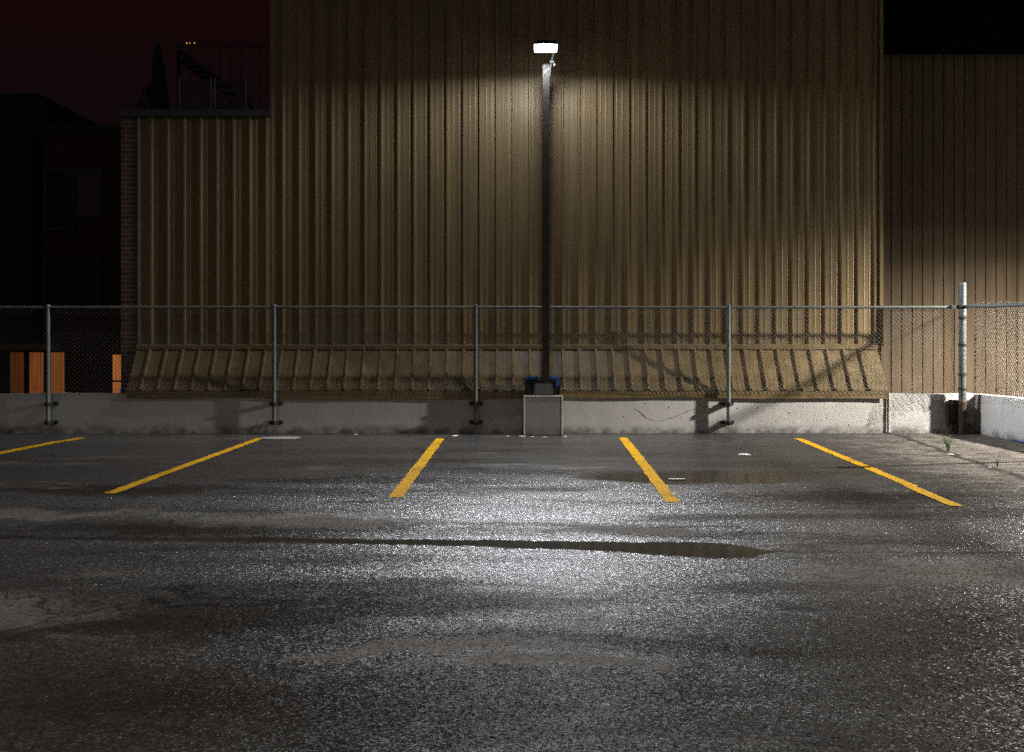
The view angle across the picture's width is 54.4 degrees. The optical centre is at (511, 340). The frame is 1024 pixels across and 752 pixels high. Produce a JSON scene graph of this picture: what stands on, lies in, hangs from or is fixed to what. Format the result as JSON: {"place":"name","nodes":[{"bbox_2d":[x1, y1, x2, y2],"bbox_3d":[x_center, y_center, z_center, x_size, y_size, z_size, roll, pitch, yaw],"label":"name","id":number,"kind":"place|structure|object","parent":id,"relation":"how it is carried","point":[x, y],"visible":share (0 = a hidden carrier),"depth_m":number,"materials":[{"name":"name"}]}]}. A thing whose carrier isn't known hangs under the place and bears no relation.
{"place":"outdoors","nodes":[
{"label":"outdoors","id":0,"kind":"place"},
{"bbox_2d":[0,0,269,124],"label":"sky","id":1,"kind":"structure","parent":0,"point":[93,59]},
{"bbox_2d":[118,0,887,398],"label":"metal clad building","id":2,"kind":"structure","parent":0,"point":[702,152],"depth_m":15.97,"materials":[{"name":"beige metal"}]},
{"bbox_2d":[136,82,151,108],"bbox_3d":[-6.378,-4.006,17.195,0.310,0.913,0.317,0,0,0],"label":"potted conifer","id":3,"kind":"object","parent":2,"relation":"on","point":[148,91],"visible":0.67,"depth_m":17.19,"materials":[{"name":"black plant"}]},
{"bbox_2d":[150,42,169,108],"bbox_3d":[-6.407,-4.496,18.200,0.500,1.894,0.500,0,0,0],"label":"closed parasol","id":4,"kind":"object","parent":2,"relation":"on","point":[159,96],"visible":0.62,"depth_m":18.10,"materials":[{"name":"black fabric"}]},
{"bbox_2d":[178,78,219,108],"bbox_3d":[-5.590,-4.093,17.850,0.603,1.087,0.540,0,0,0],"label":"slatted chair","id":5,"kind":"object","parent":2,"relation":"on","point":[194,90],"visible":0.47,"depth_m":17.59,"materials":[{"name":"metal"}]},
{"bbox_2d":[177,48,236,108],"bbox_3d":[-6.341,-4.779,20.825,1.130,2.459,0.750,0,0,0],"label":"terrace stair","id":6,"kind":"object","parent":2,"relation":"on","point":[194,66],"visible":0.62,"depth_m":20.49,"materials":[{"name":"black metal"}]},
{"bbox_2d":[175,44,269,108],"bbox_3d":[-5.670,-5.047,22.000,3.559,2.994,0.040,0,0,0],"label":"terrace railing","id":7,"kind":"object","parent":2,"relation":"on","point":[210,45],"visible":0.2,"depth_m":21.99,"materials":[{"name":"black metal"}]},
{"bbox_2d":[214,78,253,108],"bbox_3d":[-4.967,-4.093,17.850,0.596,1.087,0.540,0,0,0],"label":"slatted chair","id":8,"kind":"object","parent":2,"relation":"on","point":[229,90],"visible":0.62,"depth_m":17.59,"materials":[{"name":"metal"}]},
{"bbox_2d":[0,433,1023,751],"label":"parking lot","id":9,"kind":"structure","parent":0,"point":[540,593],"depth_m":5.68,"materials":[{"name":"grey asphalt"}]},
{"bbox_2d":[0,438,82,453],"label":"parking line","id":10,"kind":"object","parent":9,"relation":"on","point":[27,447],"visible":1,"depth_m":13.66,"materials":[{"name":"yellow paint"}]},
{"bbox_2d":[105,438,259,492],"bbox_3d":[-3.757,1.446,12.060,0.140,0.001,5.323,0,0,1],"label":"parking line","id":11,"kind":"object","parent":9,"relation":"on","point":[138,482],"visible":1,"depth_m":11.21,"materials":[{"name":"yellow paint"}]},
{"bbox_2d":[260,436,300,438],"bbox_3d":[-3.421,1.441,14.709,0.603,0.016,0.378,0,0,0],"label":"cement patch","id":12,"kind":"object","parent":9,"relation":"on","point":[287,437],"visible":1,"depth_m":14.66,"materials":[{"name":"grey concrete"}]},
{"bbox_2d":[389,438,443,496],"bbox_3d":[-1.066,1.446,11.913,0.160,0.001,5.499,0,0,0],"label":"parking line","id":13,"kind":"object","parent":9,"relation":"on","point":[403,486],"visible":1,"depth_m":10.96,"materials":[{"name":"yellow paint"}]},
{"bbox_2d":[0,393,974,432],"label":"parapet wall","id":14,"kind":"structure","parent":9,"relation":"on","point":[86,413],"depth_m":15.53,"materials":[{"name":"paint"}]},
{"bbox_2d":[0,304,954,424],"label":"chain link fence","id":15,"kind":"object","parent":14,"relation":"attached to","point":[475,403],"visible":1,"depth_m":15.45,"materials":[{"name":"metal"}]},
{"bbox_2d":[524,395,562,434],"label":"concrete plinth","id":16,"kind":"structure","parent":9,"relation":"on","point":[543,415],"depth_m":15.15,"materials":[{"name":"grey concrete"}]},
{"bbox_2d":[525,376,560,394],"bbox_3d":[0.474,0.702,15.384,0.551,0.283,0.098,0,0,0],"label":"dark crate","id":17,"kind":"object","parent":16,"relation":"on","point":[532,381],"visible":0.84,"depth_m":15.35,"materials":[{"name":"black plastic"}]},
{"bbox_2d":[533,40,558,395],"bbox_3d":[0.499,-1.788,14.976,0.370,5.273,0.733,0,0,0],"label":"lamp post","id":18,"kind":"object","parent":16,"relation":"on","point":[544,387],"visible":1,"depth_m":15.21,"materials":[{"name":"grey metal"}]},
{"bbox_2d":[619,438,680,501],"bbox_3d":[1.542,1.446,11.839,0.145,0.001,5.887,0,0,2],"label":"parking line","id":19,"kind":"object","parent":9,"relation":"on","point":[662,488],"visible":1,"depth_m":10.79,"materials":[{"name":"yellow paint"}]},
{"bbox_2d":[669,478,685,479],"bbox_3d":[1.712,1.442,10.321,0.173,0.012,0.050,0,0,0],"label":"wood sliver","id":20,"kind":"object","parent":9,"relation":"on","point":[677,479],"visible":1,"depth_m":10.30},
{"bbox_2d":[836,466,870,467],"bbox_3d":[3.878,1.440,11.306,0.382,0.014,0.016,0,0,2],"label":"metal strip","id":21,"kind":"object","parent":9,"relation":"on","point":[853,466],"visible":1,"depth_m":11.30,"materials":[{"name":"metal"}]},
{"bbox_2d":[794,438,961,505],"bbox_3d":[4.057,1.446,11.674,0.160,0.001,5.984,0,0,3],"label":"parking line","id":22,"kind":"object","parent":9,"relation":"on","point":[911,486],"visible":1,"depth_m":10.48,"materials":[{"name":"yellow paint"}]},
{"bbox_2d":[941,434,952,450],"bbox_3d":[5.675,1.335,13.008,0.157,0.237,0.188,0,0,19],"label":"weed","id":23,"kind":"object","parent":9,"relation":"on","point":[947,443],"visible":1,"depth_m":13.01,"materials":[{"name":"green plant"}]},
{"bbox_2d":[946,283,970,433],"bbox_3d":[6.923,0.280,15.410,0.354,2.330,0.230,0,0,0],"label":"corner post","id":24,"kind":"object","parent":9,"relation":"on","point":[956,414],"visible":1,"depth_m":15.32,"materials":[{"name":"metal"}]},
{"bbox_2d":[965,301,1023,402],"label":"side fence","id":25,"kind":"object","parent":24,"relation":"attached to","point":[993,305],"visible":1,"depth_m":14.49,"materials":[{"name":"metal"}]},
{"bbox_2d":[974,393,1023,442],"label":"side wall","id":26,"kind":"structure","parent":9,"relation":"on","point":[997,416],"depth_m":14.74,"materials":[{"name":"paint"}]},
{"label":"ground","id":27,"kind":"structure","parent":0,"visible":0},
{"bbox_2d":[0,93,97,332],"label":"slate house","id":28,"kind":"structure","parent":27,"relation":"on","point":[23,116],"depth_m":34.00,"materials":[{"name":"black"}]},
{"bbox_2d":[0,125,120,393],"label":"brick house","id":29,"kind":"structure","parent":27,"relation":"on","point":[81,215],"depth_m":33.40,"materials":[{"name":"black brick"}]},
{"bbox_2d":[9,351,25,393],"bbox_3d":[-16.439,1.655,33.073,0.558,2.599,0.046,0,0,0],"label":"lit door","id":30,"kind":"structure","parent":29,"relation":"in","point":[15,355],"depth_m":33.05,"materials":[{"name":"brown"}]},
{"bbox_2d":[28,351,45,392],"bbox_3d":[-15.791,1.655,33.073,0.571,2.599,0.046,0,0,0],"label":"lit door","id":31,"kind":"structure","parent":29,"relation":"in","point":[40,379],"depth_m":33.05,"materials":[{"name":"orange"}]},
{"bbox_2d":[43,258,72,305],"bbox_3d":[-15.167,-1.929,33.322,1.026,1.607,0.125,0,0,0],"label":"window","id":32,"kind":"structure","parent":29,"relation":"in","point":[57,272],"depth_m":33.34,"materials":[{"name":"black glass"}]},
{"bbox_2d":[50,351,65,392],"bbox_3d":[-15.090,1.655,33.073,0.558,2.599,0.046,0,0,0],"label":"lit door","id":33,"kind":"structure","parent":29,"relation":"in","point":[61,355],"depth_m":33.05,"materials":[{"name":"orange"}]},
{"bbox_2d":[44,169,74,230],"bbox_3d":[-15.141,-4.690,33.322,0.973,2.056,0.125,0,0,0],"label":"window","id":34,"kind":"structure","parent":29,"relation":"in","point":[58,183],"depth_m":33.34,"materials":[{"name":"black glass"}]},
{"bbox_2d":[72,258,101,305],"bbox_3d":[-14.229,-1.929,33.322,0.946,1.607,0.125,0,0,0],"label":"window","id":35,"kind":"structure","parent":29,"relation":"in","point":[87,272],"depth_m":33.34,"materials":[{"name":"black glass"}]},
{"bbox_2d":[73,169,102,217],"bbox_3d":[-14.190,-4.915,33.322,0.973,1.607,0.125,0,0,0],"label":"window","id":36,"kind":"structure","parent":29,"relation":"in","point":[87,183],"depth_m":33.34,"materials":[{"name":"black glass"}]},
{"bbox_2d":[111,353,120,392],"bbox_3d":[-13.100,1.694,33.073,0.427,2.520,0.046,0,0,0],"label":"lit door","id":37,"kind":"structure","parent":29,"relation":"in","point":[116,368],"depth_m":33.05,"materials":[{"name":"orange"}]},
{"bbox_2d":[879,0,1023,396],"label":"ribbed annex","id":38,"kind":"object","parent":27,"relation":"on","point":[953,144],"visible":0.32,"depth_m":20.00,"materials":[{"name":"beige metal"}]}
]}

